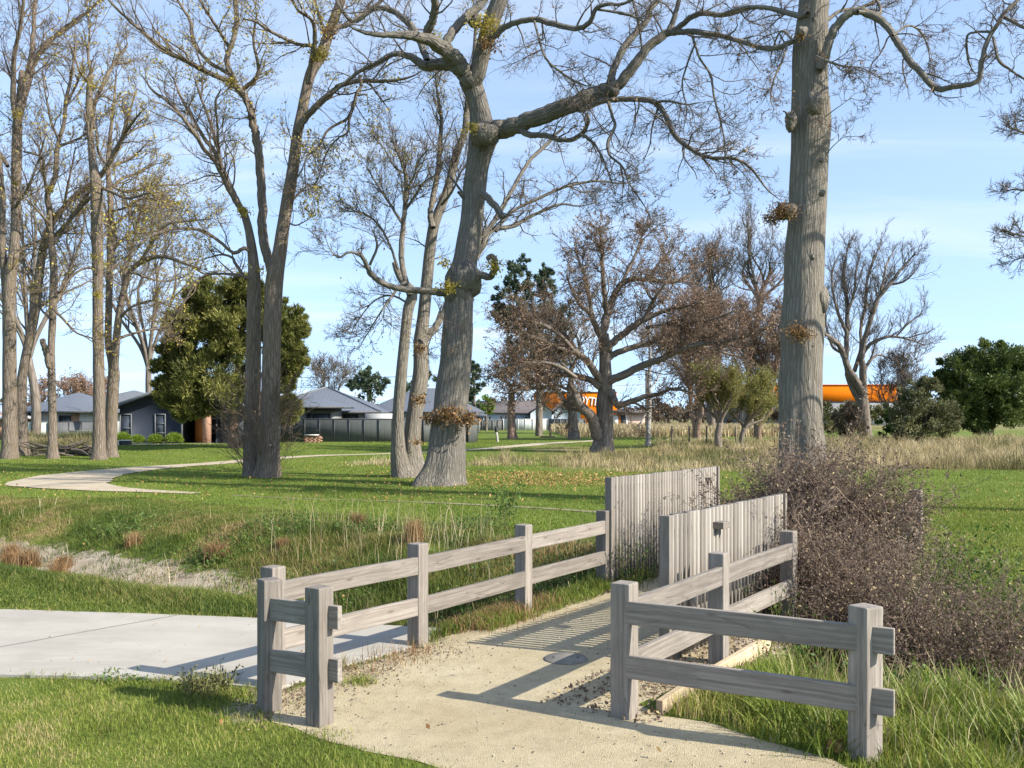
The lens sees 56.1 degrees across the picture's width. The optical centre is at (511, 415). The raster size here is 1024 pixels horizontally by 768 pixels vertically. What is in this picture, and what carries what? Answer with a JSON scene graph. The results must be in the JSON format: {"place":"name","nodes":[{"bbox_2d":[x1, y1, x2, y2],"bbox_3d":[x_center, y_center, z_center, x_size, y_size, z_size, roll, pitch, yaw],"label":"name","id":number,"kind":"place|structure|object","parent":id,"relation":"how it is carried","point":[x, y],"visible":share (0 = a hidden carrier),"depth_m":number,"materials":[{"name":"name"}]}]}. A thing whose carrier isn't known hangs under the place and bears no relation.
{"place":"outdoors","nodes":[
{"label":"outdoors","id":0,"kind":"place"},
{"bbox_2d":[0,416,1023,767],"bbox_3d":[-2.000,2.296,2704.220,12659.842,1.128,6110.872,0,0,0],"label":"ground","id":1,"kind":"structure","parent":0,"point":[84,560],"depth_m":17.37,"materials":[{"name":"plant"}]},
{"bbox_2d":[7,546,46,566],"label":"tussock","id":2,"kind":"object","parent":1,"relation":"on","point":[26,558],"visible":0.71,"depth_m":17.34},
{"bbox_2d":[0,0,110,458],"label":"slender tree","id":3,"kind":"object","parent":1,"relation":"on","point":[9,431],"visible":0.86,"depth_m":43.26,"materials":[{"name":"brown plant"}]},
{"bbox_2d":[28,428,92,453],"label":"rough grass","id":4,"kind":"structure","parent":1,"relation":"on","point":[39,438],"depth_m":51.71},
{"bbox_2d":[0,0,123,458],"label":"slender tree","id":5,"kind":"object","parent":1,"relation":"on","point":[49,360],"visible":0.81,"depth_m":43.47,"materials":[{"name":"brown plant"}]},
{"bbox_2d":[0,144,123,433],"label":"back tree","id":6,"kind":"object","parent":1,"relation":"on","point":[35,404],"visible":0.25,"depth_m":65.78,"materials":[{"name":"brown plant"}]},
{"bbox_2d":[27,365,107,405],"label":"orange leaf tree","id":7,"kind":"object","parent":1,"relation":"on","point":[78,383],"visible":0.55,"depth_m":98.76,"materials":[{"name":"red plant"}]},
{"bbox_2d":[18,438,121,456],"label":"brush pile","id":8,"kind":"object","parent":1,"relation":"on","point":[64,449],"visible":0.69,"depth_m":46.30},
{"bbox_2d":[27,393,119,433],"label":"house","id":9,"kind":"structure","parent":1,"relation":"on","point":[75,407],"depth_m":80.26,"materials":[{"name":"grey metal"}]},
{"bbox_2d":[57,421,92,433],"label":"panel fence","id":10,"kind":"object","parent":1,"relation":"on","point":[75,425],"visible":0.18,"depth_m":74.46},
{"bbox_2d":[6,50,185,454],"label":"slender tree","id":11,"kind":"object","parent":1,"relation":"on","point":[24,363],"visible":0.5,"depth_m":46.85,"materials":[{"name":"brown plant"}]},
{"bbox_2d":[11,0,188,459],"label":"slender tree","id":12,"kind":"object","parent":1,"relation":"on","point":[98,452],"visible":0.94,"depth_m":43.35,"materials":[{"name":"brown plant"}]},
{"bbox_2d":[93,665,154,687],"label":"weed","id":13,"kind":"object","parent":1,"relation":"on","point":[139,678],"visible":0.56,"depth_m":7.20,"materials":[{"name":"green plant"}]},
{"bbox_2d":[83,508,179,550],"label":"weed","id":14,"kind":"object","parent":1,"relation":"on","point":[132,524],"visible":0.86,"depth_m":18.41,"materials":[{"name":"green plant"}]},
{"bbox_2d":[72,177,221,392],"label":"back tree","id":15,"kind":"object","parent":1,"relation":"on","point":[147,352],"visible":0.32,"depth_m":71.53,"materials":[{"name":"brown plant"}]},
{"bbox_2d":[69,31,244,456],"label":"slender tree","id":16,"kind":"object","parent":1,"relation":"on","point":[111,405],"visible":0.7,"depth_m":45.23,"materials":[{"name":"brown plant"}]},
{"bbox_2d":[118,391,280,443],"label":"dark house","id":17,"kind":"structure","parent":1,"relation":"on","point":[141,414],"depth_m":62.00,"materials":[{"name":"paint"}]},
{"bbox_2d":[120,414,131,436],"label":"window","id":18,"kind":"structure","parent":17,"relation":"in","point":[125,419],"depth_m":61.99,"materials":[{"name":"clear glass"}]},
{"bbox_2d":[155,414,165,441],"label":"window","id":19,"kind":"structure","parent":17,"relation":"in","point":[160,419],"depth_m":61.99,"materials":[{"name":"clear glass"}]},
{"bbox_2d":[163,658,243,698],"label":"weed","id":20,"kind":"object","parent":1,"relation":"on","point":[198,679],"visible":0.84,"depth_m":6.95,"materials":[{"name":"green plant"}]},
{"bbox_2d":[201,538,235,559],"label":"tussock","id":21,"kind":"object","parent":1,"relation":"on","point":[214,547],"visible":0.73,"depth_m":16.21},
{"bbox_2d":[0,609,439,688],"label":"concrete pad","id":22,"kind":"object","parent":1,"relation":"on","point":[187,642],"visible":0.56,"depth_m":8.29,"materials":[{"name":"concrete"}]},
{"bbox_2d":[166,518,283,577],"bbox_3d":[-4.892,2.267,16.550,1.939,0.800,2.125,0,0,32],"label":"weed","id":23,"kind":"object","parent":1,"relation":"on","point":[213,560],"visible":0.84,"depth_m":16.20,"materials":[{"name":"green plant"}]},
{"bbox_2d":[0,607,452,767],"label":"lawn grass","id":24,"kind":"structure","parent":1,"relation":"on","point":[229,697],"depth_m":6.08,"materials":[{"name":"plant"}]},
{"bbox_2d":[146,271,312,447],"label":"macrocarpa tree","id":25,"kind":"object","parent":1,"relation":"on","point":[179,391],"visible":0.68,"depth_m":51.36,"materials":[{"name":"green plant"}]},
{"bbox_2d":[76,0,437,477],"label":"twin stem tree","id":26,"kind":"object","parent":1,"relation":"on","point":[259,432],"visible":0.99,"depth_m":30.94,"materials":[{"name":"brown plant"}]},
{"bbox_2d":[0,564,536,637],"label":"ditch grass","id":27,"kind":"structure","parent":1,"relation":"on","point":[458,629],"depth_m":10.24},
{"bbox_2d":[196,508,346,549],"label":"weed","id":28,"kind":"object","parent":1,"relation":"on","point":[283,519],"visible":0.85,"depth_m":17.15,"materials":[{"name":"green plant"}]},
{"bbox_2d":[5,440,592,493],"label":"footpath","id":29,"kind":"structure","parent":1,"relation":"on","point":[94,480],"depth_m":30.11,"materials":[{"name":"concrete"}]},
{"bbox_2d":[2,487,595,621],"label":"straw stalks","id":30,"kind":"object","parent":1,"relation":"on","point":[379,528],"visible":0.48,"depth_m":15.11,"materials":[{"name":"beige plant"}]},
{"bbox_2d":[257,577,341,727],"bbox_3d":[-1.422,1.703,6.333,0.711,1.194,0.162,0,0,37],"label":"short barrier","id":31,"kind":"object","parent":1,"relation":"on","point":[317,613],"visible":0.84,"depth_m":6.29,"materials":[{"name":"wood"}]},
{"bbox_2d":[0,495,627,645],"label":"bank grass","id":32,"kind":"structure","parent":1,"relation":"on","point":[72,580],"depth_m":15.30,"materials":[{"name":"plant"}]},
{"bbox_2d":[233,550,397,604],"bbox_3d":[-3.135,2.497,14.034,2.810,0.833,2.484,0,0,42],"label":"weed","id":33,"kind":"object","parent":1,"relation":"on","point":[248,585],"visible":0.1,"depth_m":14.35,"materials":[{"name":"green plant"}]},
{"bbox_2d":[300,347,364,390],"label":"distant bare tree","id":34,"kind":"object","parent":1,"relation":"on","point":[317,368],"visible":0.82,"depth_m":130.10,"materials":[{"name":"brown plant"}]},
{"bbox_2d":[344,365,390,401],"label":"cedar tree","id":35,"kind":"object","parent":1,"relation":"on","point":[369,380],"visible":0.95,"depth_m":117.15,"materials":[{"name":"green plant"}]},
{"bbox_2d":[329,512,428,541],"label":"weed","id":36,"kind":"object","parent":1,"relation":"on","point":[387,525],"visible":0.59,"depth_m":16.45,"materials":[{"name":"green plant"}]},
{"bbox_2d":[281,418,477,441],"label":"panel fence","id":37,"kind":"object","parent":1,"relation":"on","point":[354,429],"visible":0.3,"depth_m":70.97,"materials":[{"name":"metal"}]},
{"bbox_2d":[296,386,484,418],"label":"grey house","id":38,"kind":"structure","parent":1,"relation":"on","point":[332,402],"depth_m":81.38,"materials":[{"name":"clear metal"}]},
{"bbox_2d":[319,0,504,477],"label":"forked tree","id":39,"kind":"object","parent":1,"relation":"on","point":[407,459],"visible":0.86,"depth_m":30.87,"materials":[{"name":"brown plant"}]},
{"bbox_2d":[399,513,428,544],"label":"tussock","id":40,"kind":"object","parent":1,"relation":"on","point":[414,531],"visible":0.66,"depth_m":15.20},
{"bbox_2d":[234,495,595,512],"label":"worn track","id":41,"kind":"structure","parent":1,"relation":"on","point":[448,503],"depth_m":21.62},
{"bbox_2d":[260,510,608,685],"bbox_3d":[-0.316,1.703,9.101,0.198,1.194,5.153,0,0,34],"label":"post and rail fence","id":42,"kind":"object","parent":1,"relation":"on","point":[417,565],"visible":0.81,"depth_m":8.42,"materials":[{"name":"wood"}]},
{"bbox_2d":[233,371,646,426],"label":"power line","id":43,"kind":"object","parent":1,"relation":"on","point":[472,385],"visible":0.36,"depth_m":91.95,"materials":[{"name":"black metal"}]},
{"bbox_2d":[337,588,569,677],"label":"russet grass","id":44,"kind":"structure","parent":1,"relation":"on","point":[491,616],"depth_m":8.98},
{"bbox_2d":[399,559,541,624],"bbox_3d":[-0.781,2.435,12.489,1.946,0.851,3.097,0,0,19],"label":"weed","id":45,"kind":"object","parent":1,"relation":"on","point":[456,607],"visible":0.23,"depth_m":12.43,"materials":[{"name":"green plant"}]},
{"bbox_2d":[468,360,486,418],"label":"conifer","id":46,"kind":"object","parent":1,"relation":"on","point":[474,389],"visible":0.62,"depth_m":115.71,"materials":[{"name":"green plant"}]},
{"bbox_2d":[421,511,541,533],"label":"weed","id":47,"kind":"object","parent":1,"relation":"on","point":[479,522],"visible":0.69,"depth_m":16.77,"materials":[{"name":"green plant"}]},
{"bbox_2d":[190,573,803,729],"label":"bark litter","id":48,"kind":"object","parent":1,"relation":"on","point":[593,706],"visible":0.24,"depth_m":7.05,"materials":[{"name":"brown plant"}]},
{"bbox_2d":[475,469,527,520],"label":"weed","id":49,"kind":"object","parent":1,"relation":"on","point":[502,501],"visible":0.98,"depth_m":18.28,"materials":[{"name":"green plant"}]},
{"bbox_2d":[0,392,1007,422],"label":"scrub","id":50,"kind":"object","parent":1,"relation":"on","point":[679,416],"visible":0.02,"depth_m":237.67,"materials":[{"name":"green plant"}]},
{"bbox_2d":[481,401,535,419],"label":"blue house","id":51,"kind":"structure","parent":1,"relation":"on","point":[522,411],"depth_m":140.00,"materials":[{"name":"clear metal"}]},
{"bbox_2d":[0,458,1020,751],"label":"fallen leaves","id":52,"kind":"object","parent":1,"relation":"on","point":[560,478],"visible":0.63,"depth_m":28.30,"materials":[{"name":"brown plant"}]},
{"bbox_2d":[479,363,566,438],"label":"pruned tree","id":53,"kind":"object","parent":1,"relation":"on","point":[511,428],"visible":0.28,"depth_m":81.79,"materials":[{"name":"brown plant"}]},
{"bbox_2d":[503,419,547,429],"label":"panel fence","id":54,"kind":"object","parent":1,"relation":"on","point":[525,424],"visible":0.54,"depth_m":127.97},
{"bbox_2d":[472,526,589,572],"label":"weed","id":55,"kind":"object","parent":1,"relation":"on","point":[513,535],"visible":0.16,"depth_m":13.68,"materials":[{"name":"green plant"}]},
{"bbox_2d":[489,252,574,435],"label":"pine tree","id":56,"kind":"object","parent":1,"relation":"on","point":[513,267],"visible":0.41,"depth_m":91.66,"materials":[{"name":"green plant"}]},
{"bbox_2d":[285,0,798,486],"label":"oak tree","id":57,"kind":"object","parent":1,"relation":"on","point":[451,420],"visible":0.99,"depth_m":27.20,"materials":[{"name":"brown plant"}]},
{"bbox_2d":[493,540,595,602],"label":"weed","id":58,"kind":"object","parent":1,"relation":"on","point":[552,581],"visible":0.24,"depth_m":12.59,"materials":[{"name":"green plant"}]},
{"bbox_2d":[490,275,610,439],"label":"crooked oak","id":59,"kind":"object","parent":1,"relation":"on","point":[572,435],"visible":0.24,"depth_m":79.81,"materials":[{"name":"brown plant"}]},
{"bbox_2d":[527,405,581,418],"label":"gabled house","id":60,"kind":"structure","parent":1,"relation":"on","point":[548,414],"depth_m":136.60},
{"bbox_2d":[460,568,658,631],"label":"verge grass","id":61,"kind":"structure","parent":1,"relation":"on","point":[602,587],"depth_m":10.17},
{"bbox_2d":[534,392,616,423],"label":"orange store","id":62,"kind":"structure","parent":1,"relation":"on","point":[589,399],"depth_m":215.00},
{"bbox_2d":[470,201,781,452],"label":"spreading oak","id":63,"kind":"object","parent":1,"relation":"on","point":[600,420],"visible":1,"depth_m":51.84,"materials":[{"name":"brown plant"}]},
{"bbox_2d":[613,410,644,423],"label":"brick house","id":64,"kind":"structure","parent":1,"relation":"on","point":[621,419],"depth_m":139.94,"materials":[{"name":"beige brick"}]},
{"bbox_2d":[604,535,656,589],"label":"weed","id":65,"kind":"object","parent":1,"relation":"on","point":[639,570],"visible":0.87,"depth_m":11.14,"materials":[{"name":"green plant"}]},
{"bbox_2d":[629,302,675,445],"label":"birch tree","id":66,"kind":"object","parent":1,"relation":"on","point":[647,442],"visible":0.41,"depth_m":63.98,"materials":[{"name":"brown plant"}]},
{"bbox_2d":[605,466,719,584],"bbox_3d":[2.012,1.456,12.314,0.190,1.487,2.885,0,0,37],"label":"slatted screen","id":67,"kind":"object","parent":1,"relation":"on","point":[637,505],"visible":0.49,"depth_m":11.83,"materials":[{"name":"grey wood"}]},
{"bbox_2d":[338,428,1023,472],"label":"tall dry grass","id":68,"kind":"structure","parent":1,"relation":"on","point":[978,452],"depth_m":41.73,"materials":[{"name":"plant"}]},
{"bbox_2d":[636,274,757,439],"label":"tree","id":69,"kind":"object","parent":1,"relation":"on","point":[697,426],"visible":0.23,"depth_m":75.60,"materials":[{"name":"red plant"}]},
{"bbox_2d":[673,217,746,426],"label":"tall bare tree","id":70,"kind":"object","parent":1,"relation":"on","point":[711,419],"visible":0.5,"depth_m":99.53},
{"bbox_2d":[656,639,770,714],"bbox_3d":[1.601,1.970,7.394,0.066,0.125,2.299,0,0,33],"label":"timber edging","id":71,"kind":"object","parent":1,"relation":"on","point":[662,703],"visible":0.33,"depth_m":7.51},
{"bbox_2d":[684,354,757,447],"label":"willow bush","id":72,"kind":"object","parent":1,"relation":"on","point":[726,397],"visible":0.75,"depth_m":58.12,"materials":[{"name":"green plant"}]},
{"bbox_2d":[659,493,786,659],"bbox_3d":[2.041,1.504,8.847,0.200,1.392,2.728,0,0,36],"label":"slatted screen","id":73,"kind":"object","parent":1,"relation":"on","point":[690,541],"visible":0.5,"depth_m":8.49,"materials":[{"name":"grey wood"}]},
{"bbox_2d":[651,397,838,423],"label":"brown hedge","id":74,"kind":"object","parent":1,"relation":"on","point":[774,415],"visible":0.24,"depth_m":149.70,"materials":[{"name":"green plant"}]},
{"bbox_2d":[707,269,783,438],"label":"tree","id":75,"kind":"object","parent":1,"relation":"on","point":[764,354],"visible":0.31,"depth_m":78.81,"materials":[{"name":"red plant"}]},
{"bbox_2d":[717,362,778,444],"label":"willow bush","id":76,"kind":"object","parent":1,"relation":"on","point":[758,400],"visible":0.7,"depth_m":61.56,"materials":[{"name":"green plant"}]},
{"bbox_2d":[717,175,785,430],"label":"tall bare tree","id":77,"kind":"object","parent":1,"relation":"on","point":[749,250],"visible":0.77,"depth_m":96.01,"materials":[{"name":"plant"}]},
{"bbox_2d":[610,530,894,763],"bbox_3d":[2.368,1.703,7.334,1.762,1.194,3.552,0,0,34],"label":"corner fence","id":78,"kind":"object","parent":1,"relation":"on","point":[864,637],"visible":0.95,"depth_m":6.04,"materials":[{"name":"wood"}]},
{"bbox_2d":[743,578,816,666],"bbox_3d":[2.463,1.918,8.773,0.668,0.795,0.457,0,0,9],"label":"weed","id":79,"kind":"object","parent":1,"relation":"on","point":[775,606],"visible":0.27,"depth_m":8.71,"materials":[{"name":"green plant"}]},
{"bbox_2d":[739,584,892,684],"bbox_3d":[2.360,2.078,8.093,1.192,1.174,1.392,0,0,44],"label":"weed","id":80,"kind":"object","parent":1,"relation":"on","point":[801,650],"visible":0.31,"depth_m":8.03,"materials":[{"name":"green plant"}]},
{"bbox_2d":[663,398,991,592],"bbox_3d":[3.439,1.115,10.991,3.018,2.628,3.100,0,0,-43],"label":"dead shrub","id":81,"kind":"object","parent":1,"relation":"on","point":[859,500],"visible":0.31,"depth_m":10.52,"materials":[{"name":"brown plant"}]},
{"bbox_2d":[823,402,845,434],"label":"green hedge","id":82,"kind":"object","parent":1,"relation":"on","point":[827,415],"visible":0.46,"depth_m":94.08,"materials":[{"name":"green plant"}]},
{"bbox_2d":[665,603,1023,767],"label":"long grass","id":83,"kind":"structure","parent":1,"relation":"on","point":[719,699],"depth_m":6.04,"materials":[{"name":"plant"}]},
{"bbox_2d":[830,399,868,436],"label":"brown cone shrub","id":84,"kind":"object","parent":1,"relation":"on","point":[850,413],"visible":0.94,"depth_m":69.78,"materials":[{"name":"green plant"}]},
{"bbox_2d":[746,465,960,668],"bbox_3d":[3.084,1.681,9.425,2.388,2.374,2.538,0,0,23],"label":"dead shrub","id":85,"kind":"object","parent":1,"relation":"on","point":[810,554],"visible":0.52,"depth_m":9.17,"materials":[{"name":"brown plant"}]},
{"bbox_2d":[696,0,1023,480],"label":"plane tree","id":86,"kind":"object","parent":1,"relation":"on","point":[803,211],"visible":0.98,"depth_m":21.05,"materials":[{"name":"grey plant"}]},
{"bbox_2d":[718,641,1023,767],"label":"arching grass","id":87,"kind":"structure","parent":1,"relation":"on","point":[840,716],"depth_m":6.01,"materials":[{"name":"plant"}]},
{"bbox_2d":[824,217,946,436],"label":"vase tree","id":88,"kind":"object","parent":1,"relation":"on","point":[854,383],"visible":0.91,"depth_m":73.51,"materials":[{"name":"plant"}]},
{"bbox_2d":[874,408,898,440],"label":"green bush","id":89,"kind":"object","parent":1,"relation":"on","point":[888,430],"visible":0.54,"depth_m":65.62,"materials":[{"name":"green plant"}]},
{"bbox_2d":[761,641,1023,766],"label":"dry stalks","id":90,"kind":"object","parent":1,"relation":"on","point":[818,664],"visible":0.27,"depth_m":6.23,"materials":[{"name":"green plant"}]},
{"bbox_2d":[860,337,934,435],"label":"bare tree","id":91,"kind":"object","parent":1,"relation":"on","point":[904,368],"visible":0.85,"depth_m":69.81,"materials":[{"name":"brown plant"}]},
{"bbox_2d":[839,399,957,425],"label":"olive hedge","id":92,"kind":"object","parent":1,"relation":"on","point":[879,410],"visible":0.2,"depth_m":149.08,"materials":[{"name":"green plant"}]},
{"bbox_2d":[777,516,1023,700],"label":"dead shrub","id":93,"kind":"object","parent":1,"relation":"on","point":[924,595],"visible":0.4,"depth_m":8.64,"materials":[{"name":"brown plant"}]},
{"bbox_2d":[831,654,997,692],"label":"weed","id":94,"kind":"object","parent":1,"relation":"on","point":[900,678],"visible":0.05,"depth_m":7.24,"materials":[{"name":"green plant"}]},
{"bbox_2d":[882,375,964,442],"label":"olive shrub","id":95,"kind":"object","parent":1,"relation":"on","point":[906,415],"visible":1,"depth_m":63.19,"materials":[{"name":"green plant"}]},
{"bbox_2d":[873,533,1023,699],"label":"dead shrub","id":96,"kind":"object","parent":1,"relation":"on","point":[1020,658],"visible":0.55,"depth_m":8.49,"materials":[{"name":"brown plant"}]},
{"bbox_2d":[885,598,1019,685],"bbox_3d":[3.973,2.299,8.891,1.283,1.077,1.416,0,0,17],"label":"weed","id":97,"kind":"object","parent":1,"relation":"on","point":[1009,653],"visible":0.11,"depth_m":8.62,"materials":[{"name":"green plant"}]},
{"bbox_2d":[885,641,1023,699],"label":"weed","id":98,"kind":"object","parent":1,"relation":"on","point":[988,663],"visible":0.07,"depth_m":8.32,"materials":[{"name":"green plant"}]},
{"bbox_2d":[889,518,1023,610],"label":"shrub","id":99,"kind":"object","parent":1,"relation":"on","point":[943,544],"visible":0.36,"depth_m":10.99,"materials":[{"name":"green plant"}]},
{"bbox_2d":[907,557,1023,666],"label":"shrub","id":100,"kind":"object","parent":1,"relation":"on","point":[990,575],"visible":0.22,"depth_m":9.98,"materials":[{"name":"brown plant"}]},
{"bbox_2d":[927,337,1023,436],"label":"broadleaf tree","id":101,"kind":"object","parent":1,"relation":"on","point":[984,385],"visible":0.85,"depth_m":77.75,"materials":[{"name":"green plant"}]},
{"bbox_2d":[978,97,1023,277],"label":"edge tree","id":102,"kind":"object","parent":1,"relation":"on","point":[1004,230],"visible":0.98,"depth_m":18.92,"materials":[{"name":"brown plant"}]},
{"bbox_2d":[0,0,1023,408],"label":"sky","id":103,"kind":"structure","parent":0,"point":[930,166],"materials":[{"name":"blue"}]},
{"bbox_2d":[271,574,846,767],"bbox_3d":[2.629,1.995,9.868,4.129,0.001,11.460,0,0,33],"label":"gravel path","id":104,"kind":"structure","parent":0,"point":[539,735],"depth_m":6.40,"materials":[{"name":"gravel"}]},
{"bbox_2d":[544,652,587,664],"bbox_3d":[0.440,1.984,7.853,0.360,0.016,0.360,0,0,0],"label":"drain cover","id":105,"kind":"object","parent":104,"relation":"on","point":[566,658],"visible":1,"depth_m":7.82,"materials":[{"name":"grey metal"}]},
{"bbox_2d":[282,635,930,767],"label":"path weeds","id":106,"kind":"object","parent":104,"relation":"on","point":[361,681],"visible":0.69,"depth_m":6.48,"materials":[{"name":"green plant"}]},
{"bbox_2d":[551,422,778,436],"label":"dry grass","id":107,"kind":"structure","parent":0,"point":[658,430],"depth_m":89.56,"materials":[{"name":"plant"}]},
{"bbox_2d":[707,384,899,424],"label":"orange warehouse","id":108,"kind":"structure","parent":0,"point":[837,394],"depth_m":190.00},
{"bbox_2d":[720,500,1023,608],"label":"lawn","id":109,"kind":"structure","parent":0,"point":[970,513],"depth_m":16.92,"materials":[{"name":"green plant"}]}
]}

